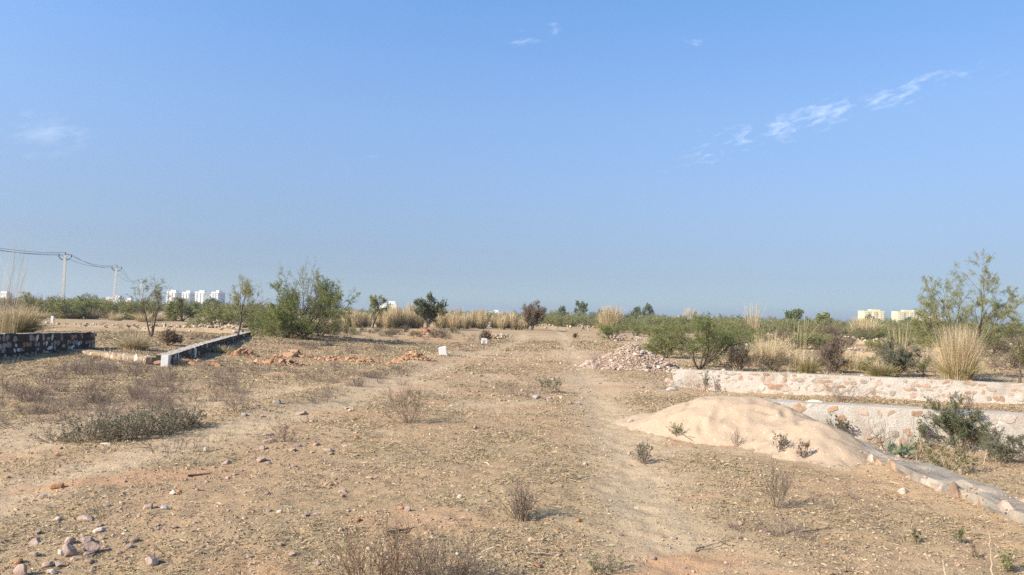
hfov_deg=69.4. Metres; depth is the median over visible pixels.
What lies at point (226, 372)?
dry bush
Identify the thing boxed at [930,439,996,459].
dry bush
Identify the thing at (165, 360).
boundary marker
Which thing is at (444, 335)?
scrub bush
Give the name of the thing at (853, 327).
scrub bush
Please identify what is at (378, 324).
reed clump
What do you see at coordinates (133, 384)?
dry bush
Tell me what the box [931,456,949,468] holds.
yellow stem plant
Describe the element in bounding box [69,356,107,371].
dry bush
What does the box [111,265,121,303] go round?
power pole
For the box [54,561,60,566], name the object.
stone
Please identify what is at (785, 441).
dry bush
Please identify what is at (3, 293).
flat roofed house
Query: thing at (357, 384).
dry bush
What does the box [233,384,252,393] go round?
dry bush
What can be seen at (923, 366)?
scrub bush
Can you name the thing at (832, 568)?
stick
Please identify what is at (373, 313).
scrub bush
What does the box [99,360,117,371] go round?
dry bush
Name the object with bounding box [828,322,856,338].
scrub bush
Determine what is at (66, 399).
dry bush
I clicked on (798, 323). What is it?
scrub bush
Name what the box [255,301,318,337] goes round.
thorn bush
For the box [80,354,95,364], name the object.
dry bush
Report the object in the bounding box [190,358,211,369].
dry bush
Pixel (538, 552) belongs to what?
stick
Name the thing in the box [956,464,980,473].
dry bush
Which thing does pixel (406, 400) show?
dry bush
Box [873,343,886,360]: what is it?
scrub bush
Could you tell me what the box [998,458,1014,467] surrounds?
dry bush
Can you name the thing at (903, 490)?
stone
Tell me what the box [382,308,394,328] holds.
reed clump
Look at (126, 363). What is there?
dry bush
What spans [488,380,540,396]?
dry bush
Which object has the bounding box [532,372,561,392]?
dry bush
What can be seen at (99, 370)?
dry bush
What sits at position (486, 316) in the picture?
reed clump
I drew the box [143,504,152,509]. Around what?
stone
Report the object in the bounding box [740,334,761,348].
scrub bush
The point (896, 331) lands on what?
scrub bush
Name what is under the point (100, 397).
dry bush
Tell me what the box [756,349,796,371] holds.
scrub bush
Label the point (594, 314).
scrub bush
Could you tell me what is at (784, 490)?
dry bush
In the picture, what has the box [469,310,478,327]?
reed clump
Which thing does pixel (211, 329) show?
dry stone wall
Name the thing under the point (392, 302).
flat roofed house
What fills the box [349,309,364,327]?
reed clump
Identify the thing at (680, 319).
scrub bush
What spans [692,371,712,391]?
dry bush
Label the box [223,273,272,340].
thorn tree
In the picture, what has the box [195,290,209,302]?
apartment tower
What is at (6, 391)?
dry bush
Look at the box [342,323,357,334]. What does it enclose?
scrub bush
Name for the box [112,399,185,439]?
shrub
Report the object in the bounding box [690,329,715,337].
scrub bush
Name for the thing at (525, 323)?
reed clump
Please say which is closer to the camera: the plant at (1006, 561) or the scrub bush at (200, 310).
the plant at (1006, 561)
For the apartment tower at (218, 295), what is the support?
on the ground at (650, 531)
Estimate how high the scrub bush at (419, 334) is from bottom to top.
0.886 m
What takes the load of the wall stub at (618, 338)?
on the ground at (650, 531)
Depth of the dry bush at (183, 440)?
8.60 m
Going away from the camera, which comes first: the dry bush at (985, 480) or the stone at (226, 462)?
the stone at (226, 462)
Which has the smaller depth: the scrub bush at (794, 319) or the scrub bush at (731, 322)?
the scrub bush at (731, 322)
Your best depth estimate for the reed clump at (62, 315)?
95.56 m
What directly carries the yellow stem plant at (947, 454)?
on the ground at (650, 531)
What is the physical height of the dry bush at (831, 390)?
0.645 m
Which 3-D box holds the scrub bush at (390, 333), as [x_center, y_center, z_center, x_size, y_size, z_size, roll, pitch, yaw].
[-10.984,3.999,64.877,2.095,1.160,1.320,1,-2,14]
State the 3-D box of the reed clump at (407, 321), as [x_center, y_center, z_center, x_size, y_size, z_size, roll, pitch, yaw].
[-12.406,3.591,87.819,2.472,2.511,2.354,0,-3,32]
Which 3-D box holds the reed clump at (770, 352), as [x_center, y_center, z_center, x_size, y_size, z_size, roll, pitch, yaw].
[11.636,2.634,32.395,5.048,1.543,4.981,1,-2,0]
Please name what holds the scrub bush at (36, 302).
on the ground at (650, 531)
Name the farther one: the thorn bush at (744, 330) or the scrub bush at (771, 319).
the scrub bush at (771, 319)
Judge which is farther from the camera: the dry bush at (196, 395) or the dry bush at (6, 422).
the dry bush at (196, 395)
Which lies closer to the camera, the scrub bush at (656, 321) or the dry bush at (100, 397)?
the dry bush at (100, 397)
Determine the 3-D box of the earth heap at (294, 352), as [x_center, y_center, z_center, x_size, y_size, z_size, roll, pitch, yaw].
[-9.888,3.028,33.533,1.846,0.552,1.152,1,-2,0]
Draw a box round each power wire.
[0,250,164,287]
[1,248,165,286]
[2,250,168,287]
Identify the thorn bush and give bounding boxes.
[159,327,184,345]
[163,297,201,320]
[246,270,360,338]
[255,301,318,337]
[303,309,352,336]
[410,291,448,327]
[479,329,491,340]
[521,300,546,329]
[645,322,689,357]
[651,312,756,369]
[704,322,750,352]
[877,334,926,376]
[916,391,993,451]
[978,426,1023,462]
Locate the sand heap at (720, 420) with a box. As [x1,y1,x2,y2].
[611,395,905,467]
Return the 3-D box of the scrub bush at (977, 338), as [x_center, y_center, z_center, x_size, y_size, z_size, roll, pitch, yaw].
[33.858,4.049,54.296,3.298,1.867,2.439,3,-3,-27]
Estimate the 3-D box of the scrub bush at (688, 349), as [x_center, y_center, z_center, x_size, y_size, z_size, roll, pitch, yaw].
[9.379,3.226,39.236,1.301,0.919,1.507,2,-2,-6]
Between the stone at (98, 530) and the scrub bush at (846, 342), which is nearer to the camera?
the stone at (98, 530)
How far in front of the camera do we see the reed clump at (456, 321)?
89.12 m
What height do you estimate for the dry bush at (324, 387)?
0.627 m
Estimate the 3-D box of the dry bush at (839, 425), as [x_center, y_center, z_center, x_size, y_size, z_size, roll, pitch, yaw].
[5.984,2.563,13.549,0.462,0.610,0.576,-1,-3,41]
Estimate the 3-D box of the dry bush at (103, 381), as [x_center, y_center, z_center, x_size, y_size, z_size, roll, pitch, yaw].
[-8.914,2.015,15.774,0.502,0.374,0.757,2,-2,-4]
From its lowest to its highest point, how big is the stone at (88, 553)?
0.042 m
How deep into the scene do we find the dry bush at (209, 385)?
16.63 m
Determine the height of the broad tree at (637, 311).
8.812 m
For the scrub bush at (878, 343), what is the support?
on the ground at (650, 531)
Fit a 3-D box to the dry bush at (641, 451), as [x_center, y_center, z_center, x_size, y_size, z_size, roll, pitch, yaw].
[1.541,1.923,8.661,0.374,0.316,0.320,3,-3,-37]
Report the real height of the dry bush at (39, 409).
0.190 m
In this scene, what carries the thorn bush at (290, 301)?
on the ground at (650, 531)
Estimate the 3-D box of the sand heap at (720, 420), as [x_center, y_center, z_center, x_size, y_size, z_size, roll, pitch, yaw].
[4.297,2.243,10.919,3.910,1.161,6.137,3,-3,-35]
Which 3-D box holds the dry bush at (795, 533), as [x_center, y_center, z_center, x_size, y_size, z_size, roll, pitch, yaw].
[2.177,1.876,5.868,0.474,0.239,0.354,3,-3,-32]
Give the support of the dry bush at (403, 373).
on the ground at (650, 531)
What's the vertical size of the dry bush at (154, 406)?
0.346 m
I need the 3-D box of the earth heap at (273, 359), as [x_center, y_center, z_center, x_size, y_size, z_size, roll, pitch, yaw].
[-8.326,2.634,26.253,2.280,0.445,1.374,1,-2,0]
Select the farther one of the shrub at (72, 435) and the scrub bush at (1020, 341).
the scrub bush at (1020, 341)
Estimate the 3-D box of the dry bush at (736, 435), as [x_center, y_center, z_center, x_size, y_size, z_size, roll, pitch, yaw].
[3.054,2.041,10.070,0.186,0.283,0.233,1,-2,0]
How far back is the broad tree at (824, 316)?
210.64 m
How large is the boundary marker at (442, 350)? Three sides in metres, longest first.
0.463 x 0.332 x 0.140 m
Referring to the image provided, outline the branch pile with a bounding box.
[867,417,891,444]
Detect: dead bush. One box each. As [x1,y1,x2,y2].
[718,343,759,370]
[815,331,846,373]
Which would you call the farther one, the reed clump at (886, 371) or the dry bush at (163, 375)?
the reed clump at (886, 371)
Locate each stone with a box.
[13,558,22,564]
[13,564,26,574]
[28,537,40,545]
[29,552,38,556]
[38,494,46,498]
[42,561,52,567]
[46,569,57,573]
[49,483,64,488]
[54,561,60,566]
[58,549,63,555]
[62,542,76,555]
[64,536,75,542]
[77,515,92,521]
[80,537,94,543]
[82,541,99,551]
[82,550,93,556]
[84,559,92,563]
[92,527,104,532]
[124,544,132,547]
[129,537,138,541]
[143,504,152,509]
[145,556,158,565]
[161,505,168,509]
[222,460,231,464]
[256,456,266,462]
[263,438,277,443]
[296,411,307,414]
[532,395,540,398]
[665,387,678,390]
[898,487,907,493]
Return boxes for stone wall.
[0,331,96,357]
[21,321,138,328]
[67,349,155,364]
[141,322,243,333]
[153,332,250,365]
[195,320,247,327]
[317,319,375,326]
[538,324,600,330]
[614,334,651,340]
[669,368,1023,403]
[719,343,776,352]
[753,332,797,340]
[767,399,1023,452]
[823,335,894,345]
[840,347,875,356]
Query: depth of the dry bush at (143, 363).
20.50 m
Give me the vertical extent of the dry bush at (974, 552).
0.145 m
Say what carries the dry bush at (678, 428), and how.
on the sand heap at (720, 420)
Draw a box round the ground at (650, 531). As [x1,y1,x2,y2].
[0,307,1023,574]
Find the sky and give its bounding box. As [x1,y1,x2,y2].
[0,0,1023,325]
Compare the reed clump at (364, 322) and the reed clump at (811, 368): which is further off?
the reed clump at (364, 322)
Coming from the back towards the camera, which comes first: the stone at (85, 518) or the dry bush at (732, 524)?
the dry bush at (732, 524)
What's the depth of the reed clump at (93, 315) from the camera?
98.29 m
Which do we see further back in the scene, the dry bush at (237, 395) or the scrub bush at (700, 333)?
the scrub bush at (700, 333)
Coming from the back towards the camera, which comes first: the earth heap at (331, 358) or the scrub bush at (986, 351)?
the scrub bush at (986, 351)
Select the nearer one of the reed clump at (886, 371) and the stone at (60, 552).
the stone at (60, 552)
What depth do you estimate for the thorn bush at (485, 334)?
51.19 m
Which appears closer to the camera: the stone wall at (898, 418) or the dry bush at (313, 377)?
the stone wall at (898, 418)
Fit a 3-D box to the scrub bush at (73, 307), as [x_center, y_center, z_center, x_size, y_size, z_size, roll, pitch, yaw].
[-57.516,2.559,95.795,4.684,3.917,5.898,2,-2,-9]
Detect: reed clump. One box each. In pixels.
[0,240,62,332]
[0,302,74,332]
[35,310,52,318]
[47,311,81,317]
[86,308,104,318]
[101,310,129,320]
[108,329,168,349]
[129,309,161,321]
[149,311,170,320]
[161,301,177,319]
[210,346,234,352]
[339,309,352,326]
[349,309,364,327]
[360,312,370,326]
[364,312,372,326]
[371,313,382,327]
[377,307,383,327]
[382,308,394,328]
[386,303,401,327]
[397,309,405,327]
[401,309,414,327]
[404,303,415,311]
[408,308,423,327]
[412,305,426,327]
[432,315,441,327]
[435,312,447,328]
[443,310,451,327]
[446,314,462,328]
[447,307,462,327]
[460,314,472,328]
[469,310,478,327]
[474,307,488,327]
[474,309,488,328]
[489,313,497,327]
[495,315,507,329]
[496,310,508,327]
[508,311,518,329]
[517,319,524,329]
[519,312,529,328]
[593,304,627,331]
[682,307,698,319]
[731,331,815,364]
[741,302,767,332]
[780,311,815,371]
[790,354,824,373]
[807,346,883,370]
[841,315,884,338]
[855,360,902,376]
[886,321,914,372]
[920,319,999,380]
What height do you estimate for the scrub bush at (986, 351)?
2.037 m
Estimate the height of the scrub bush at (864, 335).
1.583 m
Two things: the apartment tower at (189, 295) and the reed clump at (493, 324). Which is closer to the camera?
the reed clump at (493, 324)
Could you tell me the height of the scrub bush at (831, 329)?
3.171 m
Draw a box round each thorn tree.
[126,274,175,336]
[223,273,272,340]
[276,256,330,334]
[367,294,392,326]
[908,248,1023,362]
[1008,333,1023,382]
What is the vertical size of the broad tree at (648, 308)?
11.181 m
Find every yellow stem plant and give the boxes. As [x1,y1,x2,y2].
[910,432,926,461]
[925,448,939,464]
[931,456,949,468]
[934,447,954,469]
[953,448,971,474]
[960,452,981,472]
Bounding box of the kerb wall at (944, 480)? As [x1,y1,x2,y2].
[857,439,1023,524]
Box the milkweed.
[886,440,915,457]
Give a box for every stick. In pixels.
[188,472,211,476]
[387,526,414,532]
[526,541,560,554]
[552,468,593,483]
[695,539,733,551]
[803,526,832,531]
[813,566,854,571]
[988,533,993,574]
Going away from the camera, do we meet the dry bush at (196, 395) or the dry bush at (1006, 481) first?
the dry bush at (1006, 481)
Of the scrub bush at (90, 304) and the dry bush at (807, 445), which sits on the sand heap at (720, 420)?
the dry bush at (807, 445)
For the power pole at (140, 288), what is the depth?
181.96 m
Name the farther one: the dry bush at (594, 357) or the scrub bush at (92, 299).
the scrub bush at (92, 299)
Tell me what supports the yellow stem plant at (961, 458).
on the ground at (650, 531)
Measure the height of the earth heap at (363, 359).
0.365 m
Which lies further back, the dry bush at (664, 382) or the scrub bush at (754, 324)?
the scrub bush at (754, 324)
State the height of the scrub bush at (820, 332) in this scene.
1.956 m
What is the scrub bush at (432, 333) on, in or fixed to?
on the ground at (650, 531)
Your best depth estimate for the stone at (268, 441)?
9.31 m
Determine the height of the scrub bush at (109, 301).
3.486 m
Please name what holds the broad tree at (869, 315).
on the ground at (650, 531)
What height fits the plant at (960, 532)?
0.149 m
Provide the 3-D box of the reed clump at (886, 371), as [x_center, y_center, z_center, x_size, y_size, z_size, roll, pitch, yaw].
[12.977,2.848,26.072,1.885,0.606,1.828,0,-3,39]
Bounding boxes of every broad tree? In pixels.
[201,297,223,307]
[556,305,569,315]
[573,300,587,314]
[631,307,641,319]
[642,301,654,317]
[783,308,803,321]
[814,312,831,324]
[865,314,877,320]
[899,317,912,325]
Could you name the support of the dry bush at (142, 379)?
on the ground at (650, 531)
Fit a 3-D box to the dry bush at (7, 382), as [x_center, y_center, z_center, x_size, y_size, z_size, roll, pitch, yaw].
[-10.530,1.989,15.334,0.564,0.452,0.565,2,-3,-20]
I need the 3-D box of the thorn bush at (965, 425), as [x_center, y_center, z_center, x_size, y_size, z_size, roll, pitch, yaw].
[7.861,2.463,13.280,1.455,1.249,1.061,1,-2,0]
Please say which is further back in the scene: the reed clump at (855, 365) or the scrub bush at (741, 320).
the scrub bush at (741, 320)
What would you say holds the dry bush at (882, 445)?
on the ground at (650, 531)
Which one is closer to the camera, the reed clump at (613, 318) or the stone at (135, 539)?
the stone at (135, 539)
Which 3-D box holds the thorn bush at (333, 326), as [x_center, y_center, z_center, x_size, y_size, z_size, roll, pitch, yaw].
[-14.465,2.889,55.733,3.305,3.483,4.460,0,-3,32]
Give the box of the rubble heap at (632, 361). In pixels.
[577,343,679,372]
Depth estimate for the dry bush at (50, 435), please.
9.45 m
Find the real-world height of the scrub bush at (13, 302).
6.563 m
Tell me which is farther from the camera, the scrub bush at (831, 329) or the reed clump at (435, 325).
the reed clump at (435, 325)
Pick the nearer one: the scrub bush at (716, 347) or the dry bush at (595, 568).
the dry bush at (595, 568)
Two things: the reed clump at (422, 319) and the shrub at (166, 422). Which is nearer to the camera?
the shrub at (166, 422)
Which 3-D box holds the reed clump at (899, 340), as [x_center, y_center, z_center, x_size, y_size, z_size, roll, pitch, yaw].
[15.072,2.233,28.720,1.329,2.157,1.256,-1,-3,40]
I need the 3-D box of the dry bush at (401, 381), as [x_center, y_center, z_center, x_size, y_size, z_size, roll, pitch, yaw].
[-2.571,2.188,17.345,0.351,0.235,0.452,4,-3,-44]
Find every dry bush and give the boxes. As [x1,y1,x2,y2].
[0,374,19,388]
[0,384,16,397]
[0,395,91,428]
[1,358,18,369]
[2,375,29,391]
[4,381,50,400]
[6,383,50,401]
[9,400,42,413]
[11,379,56,400]
[24,391,53,403]
[27,424,67,442]
[28,367,67,384]
[28,392,68,413]
[34,405,47,414]
[42,387,145,422]
[48,365,72,378]
[51,378,70,391]
[51,378,73,391]
[55,393,82,405]
[59,362,86,374]
[60,356,88,368]
[60,391,95,404]
[61,392,91,410]
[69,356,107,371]
[71,357,99,369]
[72,363,93,374]
[74,381,117,403]
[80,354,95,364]
[84,359,121,374]
[84,392,111,402]
[86,376,109,390]
[89,383,123,400]
[90,394,117,405]
[95,401,126,413]
[99,358,116,367]
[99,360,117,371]
[102,369,118,380]
[115,353,135,364]
[117,362,145,375]
[117,379,157,394]
[121,388,182,410]
[123,384,152,398]
[124,375,155,393]
[126,363,150,373]
[126,387,146,398]
[128,396,172,415]
[131,360,156,371]
[131,375,159,385]
[131,386,175,405]
[138,347,162,355]
[139,432,204,454]
[144,374,165,386]
[147,373,176,386]
[148,393,183,411]
[149,366,178,380]
[153,381,179,393]
[154,364,177,377]
[156,371,183,381]
[160,376,199,392]
[167,401,190,412]
[174,382,201,401]
[184,367,202,378]
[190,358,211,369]
[190,360,209,367]
[200,376,219,389]
[205,390,224,401]
[211,370,243,385]
[213,365,244,378]
[213,387,231,398]
[216,388,256,411]
[219,374,240,392]
[221,384,248,401]
[223,391,245,405]
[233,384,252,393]
[263,423,298,442]
[281,366,296,372]
[294,369,308,377]
[303,371,325,382]
[309,373,337,401]
[322,505,440,574]
[326,375,341,384]
[342,375,366,386]
[349,366,366,376]
[351,377,367,385]
[361,370,380,377]
[375,379,436,423]
[393,516,490,574]
[394,366,415,375]
[395,377,407,385]
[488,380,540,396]
[497,480,543,520]
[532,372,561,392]
[580,351,611,367]
[583,548,624,574]
[630,439,654,463]
[645,374,684,388]
[668,420,682,436]
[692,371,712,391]
[724,519,742,528]
[731,429,741,446]
[743,521,759,530]
[752,353,773,368]
[755,505,810,539]
[756,451,797,507]
[772,431,787,451]
[793,438,809,457]
[817,500,834,508]
[821,381,874,403]
[826,411,852,431]
[860,414,938,461]
[865,518,883,531]
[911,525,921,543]
[921,356,939,368]
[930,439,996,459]
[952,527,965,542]
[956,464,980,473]
[960,391,975,408]
[967,470,992,482]
[969,540,979,557]
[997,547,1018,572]
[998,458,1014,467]
[1002,474,1017,483]
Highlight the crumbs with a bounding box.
[860,441,1023,516]
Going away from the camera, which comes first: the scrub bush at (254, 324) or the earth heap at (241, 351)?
the earth heap at (241, 351)
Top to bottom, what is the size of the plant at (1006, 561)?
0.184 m
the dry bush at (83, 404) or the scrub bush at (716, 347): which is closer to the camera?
the dry bush at (83, 404)
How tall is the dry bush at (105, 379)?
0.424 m
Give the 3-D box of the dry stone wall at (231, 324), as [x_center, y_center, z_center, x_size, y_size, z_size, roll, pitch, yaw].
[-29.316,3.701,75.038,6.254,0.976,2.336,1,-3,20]
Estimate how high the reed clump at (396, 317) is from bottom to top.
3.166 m
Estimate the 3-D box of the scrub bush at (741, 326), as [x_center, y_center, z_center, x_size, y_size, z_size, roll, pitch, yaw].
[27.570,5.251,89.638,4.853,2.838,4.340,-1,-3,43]
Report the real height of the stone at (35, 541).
0.078 m
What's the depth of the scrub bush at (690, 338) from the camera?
46.63 m
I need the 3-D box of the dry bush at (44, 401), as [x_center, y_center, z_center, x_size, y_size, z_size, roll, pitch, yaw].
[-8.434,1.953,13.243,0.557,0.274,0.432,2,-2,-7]
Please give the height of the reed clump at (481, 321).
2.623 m
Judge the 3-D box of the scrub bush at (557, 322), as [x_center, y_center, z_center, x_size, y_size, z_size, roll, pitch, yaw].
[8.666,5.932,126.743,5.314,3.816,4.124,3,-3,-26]
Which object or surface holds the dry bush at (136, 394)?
on the ground at (650, 531)
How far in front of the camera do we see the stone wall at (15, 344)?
25.63 m
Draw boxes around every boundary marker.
[161,355,170,366]
[439,346,446,354]
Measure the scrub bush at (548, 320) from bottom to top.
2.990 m
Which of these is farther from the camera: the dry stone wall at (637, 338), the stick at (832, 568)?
the dry stone wall at (637, 338)
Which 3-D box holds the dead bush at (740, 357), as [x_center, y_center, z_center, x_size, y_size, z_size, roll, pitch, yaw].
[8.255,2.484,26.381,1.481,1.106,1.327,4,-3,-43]
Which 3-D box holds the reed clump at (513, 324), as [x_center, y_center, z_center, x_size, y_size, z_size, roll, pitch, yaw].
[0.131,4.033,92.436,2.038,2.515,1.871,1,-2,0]
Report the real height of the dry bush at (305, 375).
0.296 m
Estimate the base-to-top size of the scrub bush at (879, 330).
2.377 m
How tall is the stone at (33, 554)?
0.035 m
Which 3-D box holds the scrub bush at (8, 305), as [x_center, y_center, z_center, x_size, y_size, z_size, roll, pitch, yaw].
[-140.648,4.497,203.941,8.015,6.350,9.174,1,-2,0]
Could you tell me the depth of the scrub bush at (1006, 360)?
33.28 m
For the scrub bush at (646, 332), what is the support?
on the ground at (650, 531)
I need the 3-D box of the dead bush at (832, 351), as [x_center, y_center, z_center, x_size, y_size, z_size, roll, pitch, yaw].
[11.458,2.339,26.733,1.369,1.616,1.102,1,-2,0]
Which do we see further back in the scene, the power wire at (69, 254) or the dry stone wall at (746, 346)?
the power wire at (69, 254)
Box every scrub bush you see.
[0,293,20,310]
[1,295,21,309]
[19,290,68,318]
[21,293,48,312]
[32,297,59,312]
[43,292,90,318]
[43,292,104,318]
[46,295,79,318]
[79,293,112,316]
[92,299,122,317]
[99,298,127,319]
[103,297,162,319]
[107,295,154,317]
[185,299,245,327]
[189,300,211,315]
[203,300,241,324]
[219,300,254,325]
[243,309,270,327]
[249,311,281,328]
[296,308,307,317]
[338,322,353,331]
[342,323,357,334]
[363,306,384,319]
[377,328,397,336]
[388,325,402,334]
[397,324,409,331]
[414,330,422,336]
[429,330,441,336]
[438,332,452,338]
[448,325,459,333]
[486,311,498,323]
[503,309,523,321]
[542,314,562,325]
[544,310,558,317]
[544,312,579,326]
[545,312,564,317]
[558,315,574,326]
[569,313,587,326]
[579,316,596,326]
[583,311,604,317]
[592,320,630,340]
[599,315,637,330]
[614,322,632,332]
[621,322,647,335]
[624,318,637,327]
[625,311,637,319]
[639,320,662,336]
[640,338,673,354]
[641,314,677,325]
[642,314,667,326]
[667,315,684,325]
[672,332,692,350]
[675,324,692,333]
[678,342,703,354]
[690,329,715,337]
[704,337,725,353]
[711,317,730,329]
[713,313,734,320]
[719,318,744,327]
[722,320,752,329]
[723,318,760,325]
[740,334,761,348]
[741,315,765,331]
[747,328,768,338]
[751,331,773,341]
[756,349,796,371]
[760,319,780,333]
[760,319,788,335]
[767,316,782,327]
[772,317,801,330]
[774,327,792,340]
[778,332,806,348]
[783,353,801,367]
[784,319,810,335]
[785,319,808,331]
[793,330,831,349]
[797,315,814,327]
[798,353,826,370]
[802,332,837,346]
[805,320,829,336]
[805,320,849,335]
[812,329,848,345]
[818,355,854,371]
[821,319,850,336]
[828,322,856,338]
[831,333,858,347]
[840,322,873,338]
[851,330,875,340]
[859,354,882,370]
[865,336,895,351]
[865,339,878,349]
[867,325,893,339]
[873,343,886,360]
[875,319,904,330]
[878,322,907,337]
[881,323,916,340]
[884,332,912,342]
[885,317,911,330]
[893,335,918,349]
[911,336,936,348]
[915,357,932,371]
[923,321,968,334]
[961,330,998,352]
[967,325,1003,337]
[971,332,999,356]
[971,335,1016,354]
[984,345,1023,368]
[993,321,1023,338]
[998,334,1023,343]
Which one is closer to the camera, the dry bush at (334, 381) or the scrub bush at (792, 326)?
the dry bush at (334, 381)
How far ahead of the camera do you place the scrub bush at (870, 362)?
29.02 m
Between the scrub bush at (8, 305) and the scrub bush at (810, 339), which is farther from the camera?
the scrub bush at (8, 305)
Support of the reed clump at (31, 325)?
on the ground at (650, 531)
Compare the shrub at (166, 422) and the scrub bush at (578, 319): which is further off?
the scrub bush at (578, 319)
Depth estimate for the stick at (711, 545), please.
5.53 m
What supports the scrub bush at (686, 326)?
on the ground at (650, 531)
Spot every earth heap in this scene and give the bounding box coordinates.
[173,358,221,366]
[226,347,258,356]
[247,355,310,365]
[274,348,313,357]
[313,354,349,360]
[339,356,382,362]
[387,350,434,363]
[408,327,441,334]
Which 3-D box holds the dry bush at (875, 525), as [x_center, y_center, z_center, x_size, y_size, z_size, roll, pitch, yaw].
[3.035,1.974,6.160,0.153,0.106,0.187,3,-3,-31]
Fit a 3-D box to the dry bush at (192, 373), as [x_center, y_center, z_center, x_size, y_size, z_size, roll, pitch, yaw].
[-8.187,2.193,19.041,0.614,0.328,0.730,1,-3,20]
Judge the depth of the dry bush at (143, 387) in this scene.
15.21 m
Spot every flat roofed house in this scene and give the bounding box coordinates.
[0,291,11,300]
[105,296,123,302]
[379,301,396,310]
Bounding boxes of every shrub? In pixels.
[46,408,131,444]
[84,405,162,441]
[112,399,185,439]
[153,396,210,430]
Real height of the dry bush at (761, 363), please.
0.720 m
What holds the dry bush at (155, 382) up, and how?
on the ground at (650, 531)
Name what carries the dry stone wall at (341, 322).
on the ground at (650, 531)
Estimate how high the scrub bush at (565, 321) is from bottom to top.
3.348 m
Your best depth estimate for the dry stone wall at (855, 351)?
43.44 m
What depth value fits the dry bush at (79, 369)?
19.16 m
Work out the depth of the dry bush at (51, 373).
17.98 m
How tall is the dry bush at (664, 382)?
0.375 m
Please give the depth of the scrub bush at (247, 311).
75.34 m
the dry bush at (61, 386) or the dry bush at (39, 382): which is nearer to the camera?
the dry bush at (61, 386)
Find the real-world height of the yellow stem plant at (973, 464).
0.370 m
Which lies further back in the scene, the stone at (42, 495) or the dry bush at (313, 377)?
the dry bush at (313, 377)
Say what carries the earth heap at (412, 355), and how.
on the ground at (650, 531)
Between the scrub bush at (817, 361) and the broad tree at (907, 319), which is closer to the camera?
the scrub bush at (817, 361)
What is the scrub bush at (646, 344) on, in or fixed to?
on the ground at (650, 531)
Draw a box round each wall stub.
[490,333,508,338]
[610,336,624,340]
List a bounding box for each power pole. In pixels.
[58,252,71,312]
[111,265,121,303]
[138,278,144,299]
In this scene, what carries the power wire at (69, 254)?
attached to the power pole at (63, 279)
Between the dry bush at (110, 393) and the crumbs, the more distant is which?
the dry bush at (110, 393)
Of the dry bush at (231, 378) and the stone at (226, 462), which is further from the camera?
the dry bush at (231, 378)
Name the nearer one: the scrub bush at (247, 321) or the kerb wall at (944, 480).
the kerb wall at (944, 480)
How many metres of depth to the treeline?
510.34 m
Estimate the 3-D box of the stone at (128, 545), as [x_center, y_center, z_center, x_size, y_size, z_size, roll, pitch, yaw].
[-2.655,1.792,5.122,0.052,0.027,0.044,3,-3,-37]
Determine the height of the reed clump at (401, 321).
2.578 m
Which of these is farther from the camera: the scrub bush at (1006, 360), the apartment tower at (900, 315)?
the apartment tower at (900, 315)
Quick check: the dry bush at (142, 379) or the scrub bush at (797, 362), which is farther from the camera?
the scrub bush at (797, 362)
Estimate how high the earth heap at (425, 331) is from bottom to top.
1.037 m
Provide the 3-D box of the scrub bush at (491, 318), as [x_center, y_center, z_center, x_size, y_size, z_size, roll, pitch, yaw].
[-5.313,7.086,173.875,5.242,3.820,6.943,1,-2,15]
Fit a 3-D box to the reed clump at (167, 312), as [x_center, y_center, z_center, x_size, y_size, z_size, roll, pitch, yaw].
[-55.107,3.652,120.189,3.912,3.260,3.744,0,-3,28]
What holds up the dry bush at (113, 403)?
on the ground at (650, 531)
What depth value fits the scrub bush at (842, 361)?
27.54 m
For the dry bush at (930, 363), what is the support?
on the ground at (650, 531)
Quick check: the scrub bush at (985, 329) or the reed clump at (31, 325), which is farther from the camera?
the scrub bush at (985, 329)
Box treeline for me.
[162,301,957,322]
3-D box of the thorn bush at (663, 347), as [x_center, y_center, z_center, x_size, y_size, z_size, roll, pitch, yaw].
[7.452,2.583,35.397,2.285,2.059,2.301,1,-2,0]
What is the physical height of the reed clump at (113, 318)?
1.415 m
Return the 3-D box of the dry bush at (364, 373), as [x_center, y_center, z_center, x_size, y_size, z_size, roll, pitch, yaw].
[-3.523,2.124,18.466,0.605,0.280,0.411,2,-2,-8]
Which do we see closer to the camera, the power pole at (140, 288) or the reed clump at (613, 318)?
the reed clump at (613, 318)
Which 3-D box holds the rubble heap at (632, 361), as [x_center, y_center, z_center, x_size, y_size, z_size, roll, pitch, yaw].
[4.275,2.517,26.255,4.080,1.127,3.361,1,-2,0]
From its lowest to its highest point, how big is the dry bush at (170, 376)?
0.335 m
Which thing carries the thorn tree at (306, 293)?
on the ground at (650, 531)
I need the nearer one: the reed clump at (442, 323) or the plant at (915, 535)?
the plant at (915, 535)
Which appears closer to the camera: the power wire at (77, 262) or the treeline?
the power wire at (77, 262)
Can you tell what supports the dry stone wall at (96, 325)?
on the ground at (650, 531)
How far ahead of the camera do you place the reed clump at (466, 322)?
91.22 m
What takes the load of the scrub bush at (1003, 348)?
on the ground at (650, 531)
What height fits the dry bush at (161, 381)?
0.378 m
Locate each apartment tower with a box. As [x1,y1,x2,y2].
[166,290,181,303]
[182,291,194,303]
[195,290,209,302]
[211,290,225,304]
[858,309,884,322]
[891,310,925,320]
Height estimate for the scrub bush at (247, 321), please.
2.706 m
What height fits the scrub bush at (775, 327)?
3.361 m
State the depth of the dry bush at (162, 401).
12.79 m

